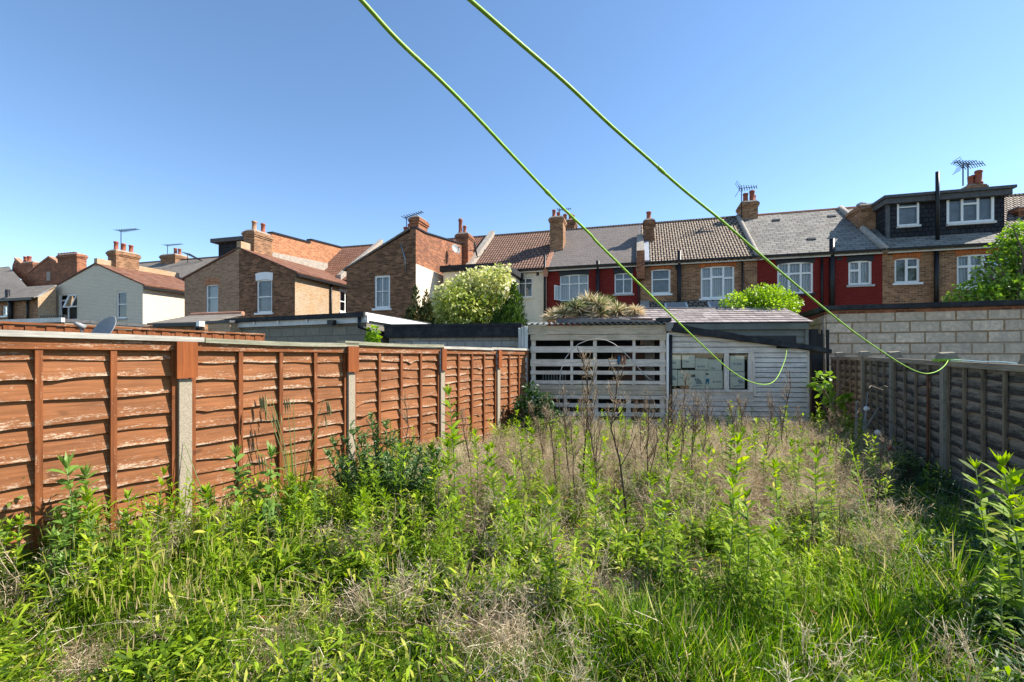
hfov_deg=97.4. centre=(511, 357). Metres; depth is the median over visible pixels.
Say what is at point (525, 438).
leafy weed
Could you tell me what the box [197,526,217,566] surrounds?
leafy weed
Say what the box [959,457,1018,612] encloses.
willowherb
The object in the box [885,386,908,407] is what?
dry cane
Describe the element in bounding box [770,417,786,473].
leafy weed
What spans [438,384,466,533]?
leafy weed
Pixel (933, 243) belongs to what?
terraced house
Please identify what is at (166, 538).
leafy weed
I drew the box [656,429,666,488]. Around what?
leafy weed
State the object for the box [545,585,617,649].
grass tussock
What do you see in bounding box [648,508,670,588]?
leafy weed
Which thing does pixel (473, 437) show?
leafy weed
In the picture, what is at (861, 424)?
leafy weed
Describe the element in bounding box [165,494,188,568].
leafy weed
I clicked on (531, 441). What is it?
leafy weed
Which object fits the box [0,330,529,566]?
wooden fence
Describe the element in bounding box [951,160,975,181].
roof aerial
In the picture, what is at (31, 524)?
leafy weed
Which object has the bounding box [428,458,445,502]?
leafy weed
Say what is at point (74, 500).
leafy weed
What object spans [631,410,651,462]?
dead weed
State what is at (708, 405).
dead weed
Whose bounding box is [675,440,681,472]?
leafy weed
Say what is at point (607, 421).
leafy weed
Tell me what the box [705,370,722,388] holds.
paper sheet
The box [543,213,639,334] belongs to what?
terraced house
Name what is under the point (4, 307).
window
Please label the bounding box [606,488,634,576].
leafy weed
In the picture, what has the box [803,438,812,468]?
leafy weed
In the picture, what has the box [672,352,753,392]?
window
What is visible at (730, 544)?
leafy weed
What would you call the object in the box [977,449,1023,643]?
willowherb
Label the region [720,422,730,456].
dead weed
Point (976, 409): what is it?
weathered fence
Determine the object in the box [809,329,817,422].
timber post
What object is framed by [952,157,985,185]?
roof aerial
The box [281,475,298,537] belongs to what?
leafy weed
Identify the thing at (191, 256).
roof aerial
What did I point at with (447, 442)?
leafy weed
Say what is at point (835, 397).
dry cane
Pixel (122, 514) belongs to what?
leafy weed
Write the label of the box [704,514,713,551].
leafy weed
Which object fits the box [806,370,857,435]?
bramble
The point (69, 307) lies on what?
window
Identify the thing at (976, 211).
window
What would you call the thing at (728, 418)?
leafy weed
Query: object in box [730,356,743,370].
paper sheet
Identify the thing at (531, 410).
dead weed
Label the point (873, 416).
grey pole
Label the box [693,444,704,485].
leafy weed
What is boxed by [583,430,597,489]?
leafy weed
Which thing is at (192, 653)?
leafy undergrowth
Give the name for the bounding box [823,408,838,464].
dead weed
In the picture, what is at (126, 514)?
leafy weed
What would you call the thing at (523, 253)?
terraced house
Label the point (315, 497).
leafy weed
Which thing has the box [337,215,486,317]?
terraced house
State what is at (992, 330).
garage
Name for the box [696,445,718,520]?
leafy weed
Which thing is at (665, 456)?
leafy weed
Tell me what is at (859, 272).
window
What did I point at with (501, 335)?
garage
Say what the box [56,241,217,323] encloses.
terraced house
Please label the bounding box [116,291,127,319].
window
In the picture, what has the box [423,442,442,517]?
leafy weed
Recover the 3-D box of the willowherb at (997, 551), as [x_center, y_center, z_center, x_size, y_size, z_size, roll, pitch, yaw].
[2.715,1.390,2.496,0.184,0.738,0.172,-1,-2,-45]
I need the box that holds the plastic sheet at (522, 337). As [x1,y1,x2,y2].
[518,326,527,412]
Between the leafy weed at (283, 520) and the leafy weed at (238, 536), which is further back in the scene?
the leafy weed at (283, 520)
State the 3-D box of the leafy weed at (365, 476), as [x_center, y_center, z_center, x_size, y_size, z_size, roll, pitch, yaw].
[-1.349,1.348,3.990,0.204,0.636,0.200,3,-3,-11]
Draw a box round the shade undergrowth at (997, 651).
[760,444,1023,681]
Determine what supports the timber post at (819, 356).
on the ground at (908, 473)
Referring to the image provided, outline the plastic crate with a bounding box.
[542,370,565,419]
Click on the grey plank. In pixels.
(856, 411)
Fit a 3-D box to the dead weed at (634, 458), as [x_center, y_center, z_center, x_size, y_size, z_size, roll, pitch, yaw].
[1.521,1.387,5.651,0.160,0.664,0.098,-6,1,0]
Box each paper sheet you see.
[672,355,680,368]
[672,370,676,385]
[678,370,688,385]
[682,355,694,367]
[689,370,704,388]
[695,358,707,369]
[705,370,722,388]
[708,359,721,369]
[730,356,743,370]
[730,372,744,387]
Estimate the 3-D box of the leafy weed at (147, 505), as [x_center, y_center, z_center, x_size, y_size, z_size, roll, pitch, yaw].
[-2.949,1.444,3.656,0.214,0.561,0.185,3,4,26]
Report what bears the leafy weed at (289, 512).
on the ground at (908, 473)
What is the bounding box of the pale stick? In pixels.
[822,318,825,418]
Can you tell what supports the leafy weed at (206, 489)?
on the ground at (908, 473)
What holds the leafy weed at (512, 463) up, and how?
on the ground at (908, 473)
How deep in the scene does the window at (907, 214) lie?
19.27 m
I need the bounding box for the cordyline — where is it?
[540,290,647,334]
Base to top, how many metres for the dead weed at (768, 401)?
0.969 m
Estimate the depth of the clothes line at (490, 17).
1.59 m
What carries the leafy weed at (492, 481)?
on the ground at (908, 473)
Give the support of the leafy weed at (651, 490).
on the ground at (908, 473)
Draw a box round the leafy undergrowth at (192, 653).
[0,413,1023,681]
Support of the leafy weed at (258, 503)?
on the ground at (908, 473)
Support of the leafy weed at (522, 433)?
on the ground at (908, 473)
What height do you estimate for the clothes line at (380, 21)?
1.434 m
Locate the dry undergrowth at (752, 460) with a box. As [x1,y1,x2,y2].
[0,408,1023,681]
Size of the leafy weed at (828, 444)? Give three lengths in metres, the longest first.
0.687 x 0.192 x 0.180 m
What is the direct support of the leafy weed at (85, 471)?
on the ground at (908, 473)
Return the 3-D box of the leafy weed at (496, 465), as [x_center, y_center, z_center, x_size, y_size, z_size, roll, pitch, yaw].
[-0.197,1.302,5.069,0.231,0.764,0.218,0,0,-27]
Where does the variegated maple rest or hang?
on the ground at (908, 473)
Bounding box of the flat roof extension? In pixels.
[0,318,146,329]
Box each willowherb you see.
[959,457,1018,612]
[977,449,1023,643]
[978,467,1023,622]
[981,541,1023,660]
[999,494,1023,601]
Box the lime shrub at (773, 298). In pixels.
[718,282,803,329]
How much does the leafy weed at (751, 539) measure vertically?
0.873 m
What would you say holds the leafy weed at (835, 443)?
on the ground at (908, 473)
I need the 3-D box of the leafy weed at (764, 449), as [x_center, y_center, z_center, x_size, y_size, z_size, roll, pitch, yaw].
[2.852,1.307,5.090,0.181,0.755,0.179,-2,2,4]
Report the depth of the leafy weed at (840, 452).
5.98 m
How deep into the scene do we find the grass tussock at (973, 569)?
3.13 m
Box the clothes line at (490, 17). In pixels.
[467,0,948,373]
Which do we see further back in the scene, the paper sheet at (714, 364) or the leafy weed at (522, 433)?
the paper sheet at (714, 364)
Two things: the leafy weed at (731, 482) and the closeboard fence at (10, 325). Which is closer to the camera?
the leafy weed at (731, 482)
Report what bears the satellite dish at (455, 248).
attached to the terraced house at (384, 278)
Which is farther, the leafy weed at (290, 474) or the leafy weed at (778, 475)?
the leafy weed at (778, 475)
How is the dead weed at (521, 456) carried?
on the ground at (908, 473)
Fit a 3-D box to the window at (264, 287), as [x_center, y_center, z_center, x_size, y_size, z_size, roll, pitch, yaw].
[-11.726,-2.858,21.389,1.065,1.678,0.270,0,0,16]
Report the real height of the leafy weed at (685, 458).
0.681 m
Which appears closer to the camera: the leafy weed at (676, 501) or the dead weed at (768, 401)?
the leafy weed at (676, 501)
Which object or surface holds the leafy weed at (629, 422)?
on the ground at (908, 473)
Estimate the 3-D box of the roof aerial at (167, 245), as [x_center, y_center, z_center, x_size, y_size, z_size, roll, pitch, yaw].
[-26.052,-8.263,34.635,1.638,0.826,0.572,0,0,16]
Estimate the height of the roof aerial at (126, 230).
1.740 m
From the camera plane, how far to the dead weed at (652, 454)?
4.73 m
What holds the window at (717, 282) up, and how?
in the terraced house at (706, 262)
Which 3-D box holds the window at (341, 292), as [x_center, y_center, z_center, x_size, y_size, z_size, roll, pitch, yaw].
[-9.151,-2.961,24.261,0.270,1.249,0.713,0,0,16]
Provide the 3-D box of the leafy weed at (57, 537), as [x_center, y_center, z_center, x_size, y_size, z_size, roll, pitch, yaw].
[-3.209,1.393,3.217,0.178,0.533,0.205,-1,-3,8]
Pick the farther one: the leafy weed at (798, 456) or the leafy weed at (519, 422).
the leafy weed at (519, 422)
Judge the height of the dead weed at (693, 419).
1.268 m
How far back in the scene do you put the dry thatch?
2.93 m
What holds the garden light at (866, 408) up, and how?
on the ground at (908, 473)
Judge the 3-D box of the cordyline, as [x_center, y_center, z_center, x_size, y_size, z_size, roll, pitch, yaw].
[2.487,-0.605,13.983,3.301,3.069,1.813,0,0,0]
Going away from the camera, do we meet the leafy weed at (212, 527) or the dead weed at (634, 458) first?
the leafy weed at (212, 527)
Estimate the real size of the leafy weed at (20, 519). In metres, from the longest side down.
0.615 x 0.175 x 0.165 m
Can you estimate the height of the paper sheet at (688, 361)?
0.279 m
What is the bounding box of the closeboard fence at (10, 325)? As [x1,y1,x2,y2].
[0,321,264,378]
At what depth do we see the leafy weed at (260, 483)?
3.82 m
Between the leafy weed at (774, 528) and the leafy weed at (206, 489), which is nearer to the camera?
the leafy weed at (774, 528)
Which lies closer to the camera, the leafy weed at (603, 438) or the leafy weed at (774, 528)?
the leafy weed at (774, 528)
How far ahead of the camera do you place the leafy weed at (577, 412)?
8.94 m
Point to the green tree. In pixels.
(1010, 284)
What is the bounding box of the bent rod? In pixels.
[559,338,651,411]
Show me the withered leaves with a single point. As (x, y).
(526, 570)
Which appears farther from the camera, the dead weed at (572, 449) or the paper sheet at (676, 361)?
the paper sheet at (676, 361)
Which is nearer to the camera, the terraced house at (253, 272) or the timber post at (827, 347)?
the timber post at (827, 347)
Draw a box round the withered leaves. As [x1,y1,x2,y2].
[165,427,821,655]
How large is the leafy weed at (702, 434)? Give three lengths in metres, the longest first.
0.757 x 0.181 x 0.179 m
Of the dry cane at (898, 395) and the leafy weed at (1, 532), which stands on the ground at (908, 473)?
the leafy weed at (1, 532)
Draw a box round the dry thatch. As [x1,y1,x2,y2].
[0,425,1023,681]
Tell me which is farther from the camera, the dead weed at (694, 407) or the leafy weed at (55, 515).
the dead weed at (694, 407)
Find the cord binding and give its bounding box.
[932,359,961,361]
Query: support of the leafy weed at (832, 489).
on the ground at (908, 473)
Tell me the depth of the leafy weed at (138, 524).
3.05 m
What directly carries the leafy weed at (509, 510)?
on the ground at (908, 473)
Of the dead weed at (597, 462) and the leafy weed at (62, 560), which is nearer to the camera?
the leafy weed at (62, 560)
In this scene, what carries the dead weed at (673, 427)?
on the ground at (908, 473)
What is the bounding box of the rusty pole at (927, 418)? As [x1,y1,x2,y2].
[926,371,929,467]
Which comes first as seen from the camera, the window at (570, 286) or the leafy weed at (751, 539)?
the leafy weed at (751, 539)
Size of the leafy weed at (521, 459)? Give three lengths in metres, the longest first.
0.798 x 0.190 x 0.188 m
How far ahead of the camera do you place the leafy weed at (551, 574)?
2.65 m
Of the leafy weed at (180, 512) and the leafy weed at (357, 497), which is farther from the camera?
the leafy weed at (357, 497)
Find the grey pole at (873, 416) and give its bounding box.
[864,407,879,428]
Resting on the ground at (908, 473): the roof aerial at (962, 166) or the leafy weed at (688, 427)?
the leafy weed at (688, 427)
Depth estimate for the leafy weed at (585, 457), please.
5.00 m
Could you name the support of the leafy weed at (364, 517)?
on the ground at (908, 473)
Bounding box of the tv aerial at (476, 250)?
[470,241,485,257]
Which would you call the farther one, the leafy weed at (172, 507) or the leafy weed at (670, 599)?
the leafy weed at (172, 507)
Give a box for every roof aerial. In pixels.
[113,228,139,231]
[164,243,183,253]
[180,251,201,262]
[401,211,423,226]
[735,180,756,217]
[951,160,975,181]
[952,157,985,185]
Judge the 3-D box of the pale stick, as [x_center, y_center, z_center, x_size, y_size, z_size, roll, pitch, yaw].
[7.632,0.373,11.000,0.084,2.654,0.054,0,0,0]
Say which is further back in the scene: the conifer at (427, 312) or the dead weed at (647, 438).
the conifer at (427, 312)
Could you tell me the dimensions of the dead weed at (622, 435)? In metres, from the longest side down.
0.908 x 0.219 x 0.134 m
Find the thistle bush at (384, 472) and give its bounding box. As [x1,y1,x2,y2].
[323,411,449,514]
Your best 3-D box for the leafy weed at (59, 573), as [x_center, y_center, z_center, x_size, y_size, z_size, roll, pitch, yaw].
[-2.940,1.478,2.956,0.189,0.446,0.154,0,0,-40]
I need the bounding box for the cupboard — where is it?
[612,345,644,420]
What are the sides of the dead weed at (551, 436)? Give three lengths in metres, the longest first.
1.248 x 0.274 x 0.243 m
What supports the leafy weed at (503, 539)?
on the ground at (908, 473)
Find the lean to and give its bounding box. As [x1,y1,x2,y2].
[142,311,244,331]
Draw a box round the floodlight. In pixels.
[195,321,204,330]
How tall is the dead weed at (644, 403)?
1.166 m
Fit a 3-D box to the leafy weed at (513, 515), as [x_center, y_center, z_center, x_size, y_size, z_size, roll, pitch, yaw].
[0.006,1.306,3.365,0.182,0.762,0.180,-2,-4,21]
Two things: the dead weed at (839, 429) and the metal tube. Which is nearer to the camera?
the dead weed at (839, 429)
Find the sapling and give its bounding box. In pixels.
[363,325,382,359]
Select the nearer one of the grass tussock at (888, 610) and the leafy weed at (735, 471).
the grass tussock at (888, 610)
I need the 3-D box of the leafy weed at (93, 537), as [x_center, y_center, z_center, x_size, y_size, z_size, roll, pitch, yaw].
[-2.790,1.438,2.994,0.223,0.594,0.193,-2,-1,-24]
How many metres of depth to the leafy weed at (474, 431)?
4.74 m
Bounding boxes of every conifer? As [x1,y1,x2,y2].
[402,285,425,321]
[419,288,435,323]
[489,289,505,322]
[499,280,530,325]
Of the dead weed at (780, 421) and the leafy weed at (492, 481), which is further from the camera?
the dead weed at (780, 421)
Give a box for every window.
[0,306,7,316]
[60,293,76,319]
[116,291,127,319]
[207,285,217,311]
[254,280,272,314]
[339,291,345,312]
[372,275,391,310]
[520,278,533,298]
[554,275,587,302]
[613,273,633,295]
[649,269,671,295]
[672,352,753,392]
[699,266,733,299]
[777,262,815,295]
[846,261,874,286]
[892,258,922,284]
[896,202,920,228]
[946,197,996,225]
[954,254,1006,289]
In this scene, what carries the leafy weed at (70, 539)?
on the ground at (908, 473)
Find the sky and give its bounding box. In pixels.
[0,0,1023,313]
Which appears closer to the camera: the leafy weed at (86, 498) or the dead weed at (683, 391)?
the leafy weed at (86, 498)
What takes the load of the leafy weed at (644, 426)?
on the ground at (908, 473)
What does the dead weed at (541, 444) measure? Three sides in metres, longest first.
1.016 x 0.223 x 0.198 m
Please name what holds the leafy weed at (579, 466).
on the ground at (908, 473)
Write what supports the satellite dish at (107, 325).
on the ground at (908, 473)
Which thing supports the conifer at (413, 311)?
on the ground at (908, 473)
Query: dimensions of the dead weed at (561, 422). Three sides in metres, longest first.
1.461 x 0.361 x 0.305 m
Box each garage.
[224,312,431,372]
[384,323,535,409]
[577,307,813,344]
[799,300,1023,389]
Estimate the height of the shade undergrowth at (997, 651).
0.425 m
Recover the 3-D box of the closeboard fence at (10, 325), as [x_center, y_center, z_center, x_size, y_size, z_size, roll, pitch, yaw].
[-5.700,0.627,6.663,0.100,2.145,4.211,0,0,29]
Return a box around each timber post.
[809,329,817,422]
[818,334,821,420]
[821,330,828,418]
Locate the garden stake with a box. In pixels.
[887,444,891,455]
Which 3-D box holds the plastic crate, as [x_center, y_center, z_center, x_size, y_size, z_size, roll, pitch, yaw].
[1.108,0.980,11.596,0.630,1.320,0.400,0,0,6]
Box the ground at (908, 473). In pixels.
[18,421,1023,681]
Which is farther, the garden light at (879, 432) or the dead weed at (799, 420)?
the dead weed at (799, 420)
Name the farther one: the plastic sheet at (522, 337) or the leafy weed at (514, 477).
the plastic sheet at (522, 337)
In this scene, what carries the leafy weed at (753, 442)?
on the ground at (908, 473)
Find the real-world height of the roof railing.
1.338 m
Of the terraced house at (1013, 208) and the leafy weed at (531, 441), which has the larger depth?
the terraced house at (1013, 208)
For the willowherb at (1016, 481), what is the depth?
2.66 m
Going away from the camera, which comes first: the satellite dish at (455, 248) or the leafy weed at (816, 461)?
the leafy weed at (816, 461)
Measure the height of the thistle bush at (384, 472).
1.135 m
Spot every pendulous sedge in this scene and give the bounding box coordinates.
[170,443,266,529]
[252,394,336,514]
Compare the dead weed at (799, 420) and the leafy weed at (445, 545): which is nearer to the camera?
the leafy weed at (445, 545)
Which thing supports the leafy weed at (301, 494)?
on the ground at (908, 473)
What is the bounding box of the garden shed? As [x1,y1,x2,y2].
[525,317,831,432]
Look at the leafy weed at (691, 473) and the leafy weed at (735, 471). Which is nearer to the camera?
the leafy weed at (735, 471)
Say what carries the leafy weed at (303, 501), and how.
on the ground at (908, 473)
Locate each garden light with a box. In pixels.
[863,406,869,450]
[874,430,880,449]
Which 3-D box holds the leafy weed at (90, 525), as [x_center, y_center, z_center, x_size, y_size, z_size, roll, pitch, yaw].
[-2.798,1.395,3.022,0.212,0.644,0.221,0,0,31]
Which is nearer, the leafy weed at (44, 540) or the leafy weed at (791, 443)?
the leafy weed at (44, 540)
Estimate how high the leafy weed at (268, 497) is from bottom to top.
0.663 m
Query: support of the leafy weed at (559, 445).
on the ground at (908, 473)
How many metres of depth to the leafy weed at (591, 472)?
4.27 m
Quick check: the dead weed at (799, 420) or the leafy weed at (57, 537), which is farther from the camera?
the dead weed at (799, 420)
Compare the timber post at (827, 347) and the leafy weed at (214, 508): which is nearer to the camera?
the leafy weed at (214, 508)
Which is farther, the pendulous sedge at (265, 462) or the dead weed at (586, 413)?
the dead weed at (586, 413)
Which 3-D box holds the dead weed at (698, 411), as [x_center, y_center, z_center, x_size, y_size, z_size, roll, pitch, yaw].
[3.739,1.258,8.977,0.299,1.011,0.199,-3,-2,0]
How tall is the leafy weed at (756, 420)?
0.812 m
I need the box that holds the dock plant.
[283,615,322,643]
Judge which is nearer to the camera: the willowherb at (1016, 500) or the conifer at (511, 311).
the willowherb at (1016, 500)
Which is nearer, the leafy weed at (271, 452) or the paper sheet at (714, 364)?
the leafy weed at (271, 452)
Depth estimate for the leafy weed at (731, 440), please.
5.12 m
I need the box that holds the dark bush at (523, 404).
[507,381,570,440]
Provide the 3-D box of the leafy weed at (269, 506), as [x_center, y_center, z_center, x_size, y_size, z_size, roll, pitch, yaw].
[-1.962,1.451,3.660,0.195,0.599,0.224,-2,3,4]
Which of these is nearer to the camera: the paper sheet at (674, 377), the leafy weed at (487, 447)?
the leafy weed at (487, 447)
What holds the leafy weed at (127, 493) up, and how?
on the ground at (908, 473)
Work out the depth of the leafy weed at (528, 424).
6.33 m
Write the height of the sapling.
2.426 m
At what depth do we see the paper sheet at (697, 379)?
10.10 m
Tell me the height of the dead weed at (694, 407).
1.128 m
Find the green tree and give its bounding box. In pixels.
[941,218,1023,301]
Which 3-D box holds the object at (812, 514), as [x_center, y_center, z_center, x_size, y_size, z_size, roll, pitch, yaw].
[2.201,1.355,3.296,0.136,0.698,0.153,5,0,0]
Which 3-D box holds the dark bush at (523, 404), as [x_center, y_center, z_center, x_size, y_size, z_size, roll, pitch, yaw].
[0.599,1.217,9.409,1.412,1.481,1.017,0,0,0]
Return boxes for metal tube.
[861,391,868,445]
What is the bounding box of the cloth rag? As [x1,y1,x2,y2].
[617,355,625,364]
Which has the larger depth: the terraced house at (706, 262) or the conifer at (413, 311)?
the terraced house at (706, 262)
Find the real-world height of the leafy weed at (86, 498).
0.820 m
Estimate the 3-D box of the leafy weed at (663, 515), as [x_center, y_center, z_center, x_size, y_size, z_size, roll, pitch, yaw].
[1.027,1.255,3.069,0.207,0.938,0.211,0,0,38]
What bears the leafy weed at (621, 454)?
on the ground at (908, 473)
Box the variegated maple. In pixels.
[431,263,518,323]
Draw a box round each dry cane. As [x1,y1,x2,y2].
[817,385,839,430]
[826,377,852,429]
[869,386,908,417]
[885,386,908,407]
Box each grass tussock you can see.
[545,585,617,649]
[733,595,810,651]
[827,559,906,627]
[938,529,1016,593]
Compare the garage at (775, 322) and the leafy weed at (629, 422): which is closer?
the leafy weed at (629, 422)
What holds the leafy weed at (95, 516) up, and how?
on the ground at (908, 473)
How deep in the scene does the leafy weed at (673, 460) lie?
4.89 m
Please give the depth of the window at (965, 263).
18.11 m
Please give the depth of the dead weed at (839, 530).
3.32 m
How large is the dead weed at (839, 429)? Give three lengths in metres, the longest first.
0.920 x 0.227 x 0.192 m
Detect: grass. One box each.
[0,482,401,681]
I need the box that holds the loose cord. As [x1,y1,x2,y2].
[950,360,1017,363]
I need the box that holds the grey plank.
[854,401,858,448]
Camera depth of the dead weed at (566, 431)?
6.38 m
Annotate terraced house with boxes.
[0,252,87,319]
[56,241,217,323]
[181,221,382,324]
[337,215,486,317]
[439,209,566,334]
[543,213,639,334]
[637,190,759,329]
[736,202,885,329]
[838,169,1016,303]
[992,193,1023,238]
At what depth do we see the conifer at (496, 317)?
13.79 m
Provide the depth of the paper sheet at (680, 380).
10.14 m
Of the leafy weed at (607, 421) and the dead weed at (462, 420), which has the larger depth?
the leafy weed at (607, 421)
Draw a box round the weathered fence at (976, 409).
[830,351,1023,522]
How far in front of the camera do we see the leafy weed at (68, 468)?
3.19 m
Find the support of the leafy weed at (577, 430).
on the ground at (908, 473)
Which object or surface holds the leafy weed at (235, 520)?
on the ground at (908, 473)
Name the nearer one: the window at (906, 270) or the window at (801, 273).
the window at (906, 270)
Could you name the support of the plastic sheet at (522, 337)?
attached to the wooden fence at (119, 413)
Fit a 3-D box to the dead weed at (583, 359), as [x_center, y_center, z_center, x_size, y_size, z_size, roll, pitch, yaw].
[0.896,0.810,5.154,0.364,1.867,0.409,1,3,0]
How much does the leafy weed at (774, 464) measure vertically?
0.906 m
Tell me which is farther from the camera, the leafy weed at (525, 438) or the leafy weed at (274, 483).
the leafy weed at (525, 438)
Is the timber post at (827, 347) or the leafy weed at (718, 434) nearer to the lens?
the leafy weed at (718, 434)
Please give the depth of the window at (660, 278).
21.35 m
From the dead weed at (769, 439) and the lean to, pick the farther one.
the lean to
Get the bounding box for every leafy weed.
[0,512,32,594]
[0,515,10,573]
[0,518,18,596]
[2,477,48,556]
[33,526,78,597]
[33,528,70,605]
[37,509,61,557]
[37,537,48,554]
[41,451,98,571]
[46,515,71,559]
[47,552,76,609]
[49,514,77,579]
[51,550,76,587]
[54,497,86,551]
[60,489,81,532]
[61,509,91,562]
[68,544,92,588]
[71,464,111,555]
[73,485,112,570]
[76,514,113,579]
[76,531,110,586]
[77,528,97,550]
[89,503,108,546]
[106,510,128,549]
[112,486,141,560]
[118,511,135,563]
[121,520,146,594]
[139,501,156,538]
[145,465,174,563]
[156,522,174,584]
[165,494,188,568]
[169,501,188,562]
[190,483,223,593]
[196,491,225,534]
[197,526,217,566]
[208,504,224,544]
[210,525,222,553]
[216,514,237,549]
[221,443,258,548]
[228,506,243,539]
[229,513,244,546]
[231,494,252,559]
[233,532,245,570]
[242,498,266,556]
[246,439,288,549]
[247,477,274,557]
[258,481,280,535]
[260,500,283,546]
[266,479,285,536]
[275,515,289,540]
[280,472,299,527]
[280,504,293,544]
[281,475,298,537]
[285,482,305,535]
[286,504,302,547]
[289,499,304,543]
[291,497,310,552]
[293,480,302,505]
[298,481,315,537]
[299,492,308,535]
[305,492,323,532]
[306,476,325,530]
[347,488,368,567]
[349,474,369,536]
[350,483,361,521]
[352,493,375,558]
[361,495,376,547]
[363,607,379,644]
[376,488,396,560]
[390,498,416,560]
[410,493,420,536]
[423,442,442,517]
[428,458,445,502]
[435,457,445,486]
[435,509,450,575]
[437,437,460,539]
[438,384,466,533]
[451,497,467,572]
[465,427,487,505]
[469,430,480,485]
[477,442,494,515]
[483,442,504,522]
[488,441,503,496]
[495,513,513,575]
[496,471,522,567]
[504,480,524,566]
[508,451,517,485]
[509,458,523,507]
[515,420,520,451]
[516,439,528,492]
[518,428,528,474]
[519,428,526,467]
[524,416,534,474]
[527,426,536,478]
[533,468,543,504]
[534,483,575,624]
[538,552,559,624]
[553,429,567,496]
[563,429,573,463]
[570,426,581,475]
[574,404,580,430]
[577,463,587,505]
[579,481,611,574]
[581,433,597,500]
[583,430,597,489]
[585,460,598,503]
[586,463,602,529]
[598,436,611,485]
[603,418,609,447]
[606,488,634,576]
[616,410,624,449]
[617,452,625,482]
[624,418,632,454]
[629,472,636,504]
[641,413,649,453]
[645,471,659,531]
[646,474,677,594]
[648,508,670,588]
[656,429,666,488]
[659,446,669,465]
[662,434,679,507]
[664,598,675,629]
[669,500,680,548]
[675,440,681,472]
[675,522,693,580]
[676,454,691,493]
[680,420,701,478]
[685,413,693,447]
[685,469,696,505]
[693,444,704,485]
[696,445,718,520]
[699,416,705,446]
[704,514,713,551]
[710,431,756,570]
[714,472,750,598]
[715,425,727,465]
[721,520,738,579]
[722,424,735,490]
[724,400,735,427]
[725,426,749,489]
[731,486,765,610]
[739,435,753,476]
[749,430,760,474]
[753,417,763,446]
[757,441,770,496]
[760,521,793,625]
[763,457,792,561]
[768,549,802,641]
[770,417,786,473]
[774,474,786,513]
[780,413,790,451]
[786,437,801,495]
[793,447,805,489]
[795,439,803,466]
[798,425,805,457]
[800,444,836,555]
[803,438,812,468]
[820,479,840,532]
[823,428,834,466]
[834,434,839,462]
[837,447,846,480]
[840,407,847,434]
[852,414,865,457]
[854,455,862,484]
[866,435,880,492]
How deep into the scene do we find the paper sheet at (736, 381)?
10.02 m
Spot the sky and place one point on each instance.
(190, 123)
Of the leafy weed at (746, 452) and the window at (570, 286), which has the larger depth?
the window at (570, 286)
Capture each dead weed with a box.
[392,389,409,471]
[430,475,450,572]
[459,407,473,474]
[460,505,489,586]
[517,449,530,501]
[526,400,535,449]
[531,415,546,476]
[537,388,553,447]
[540,403,560,493]
[550,385,575,488]
[561,418,581,508]
[562,408,574,467]
[576,398,588,430]
[577,347,601,498]
[577,387,604,501]
[587,438,606,506]
[604,358,645,528]
[614,422,628,483]
[625,401,637,448]
[627,443,638,493]
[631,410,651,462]
[633,396,663,500]
[637,387,651,429]
[641,420,661,514]
[644,416,655,448]
[651,385,686,501]
[665,398,676,433]
[670,368,693,463]
[671,399,686,461]
[683,389,704,459]
[683,396,707,469]
[688,391,703,420]
[692,395,705,428]
[699,388,715,432]
[700,395,714,426]
[700,418,714,457]
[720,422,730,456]
[724,399,739,458]
[734,394,748,452]
[758,417,779,472]
[766,388,775,440]
[766,393,774,426]
[771,364,794,451]
[779,406,785,439]
[796,405,807,434]
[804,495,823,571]
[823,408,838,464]
[828,502,853,559]
[833,414,845,453]
[862,431,893,533]
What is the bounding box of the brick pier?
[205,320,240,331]
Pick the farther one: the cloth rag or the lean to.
the lean to
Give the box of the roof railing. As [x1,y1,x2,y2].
[42,315,66,318]
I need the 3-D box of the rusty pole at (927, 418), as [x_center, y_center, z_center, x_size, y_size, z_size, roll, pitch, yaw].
[6.098,0.910,6.600,0.040,1.425,0.033,0,0,0]
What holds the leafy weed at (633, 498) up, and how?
on the ground at (908, 473)
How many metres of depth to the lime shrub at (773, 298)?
14.29 m
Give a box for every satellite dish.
[74,316,115,333]
[452,244,459,253]
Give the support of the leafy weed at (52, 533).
on the ground at (908, 473)
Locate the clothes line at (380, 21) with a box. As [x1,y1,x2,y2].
[358,0,786,384]
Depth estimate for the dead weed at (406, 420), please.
5.69 m
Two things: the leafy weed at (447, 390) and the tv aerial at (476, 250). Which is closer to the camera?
the leafy weed at (447, 390)
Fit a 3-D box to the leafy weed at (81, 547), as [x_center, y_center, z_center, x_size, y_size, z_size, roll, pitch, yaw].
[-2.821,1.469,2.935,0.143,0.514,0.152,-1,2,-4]
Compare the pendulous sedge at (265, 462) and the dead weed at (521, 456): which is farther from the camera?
the dead weed at (521, 456)
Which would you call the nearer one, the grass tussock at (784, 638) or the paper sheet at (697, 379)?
the grass tussock at (784, 638)
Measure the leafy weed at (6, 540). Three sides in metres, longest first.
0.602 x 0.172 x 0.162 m
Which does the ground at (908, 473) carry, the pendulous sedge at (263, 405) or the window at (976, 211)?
the pendulous sedge at (263, 405)
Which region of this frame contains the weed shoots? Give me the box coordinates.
[0,402,1020,642]
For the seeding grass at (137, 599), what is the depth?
2.71 m
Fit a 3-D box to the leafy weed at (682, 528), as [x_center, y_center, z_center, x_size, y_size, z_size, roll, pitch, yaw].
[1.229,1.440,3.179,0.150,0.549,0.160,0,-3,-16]

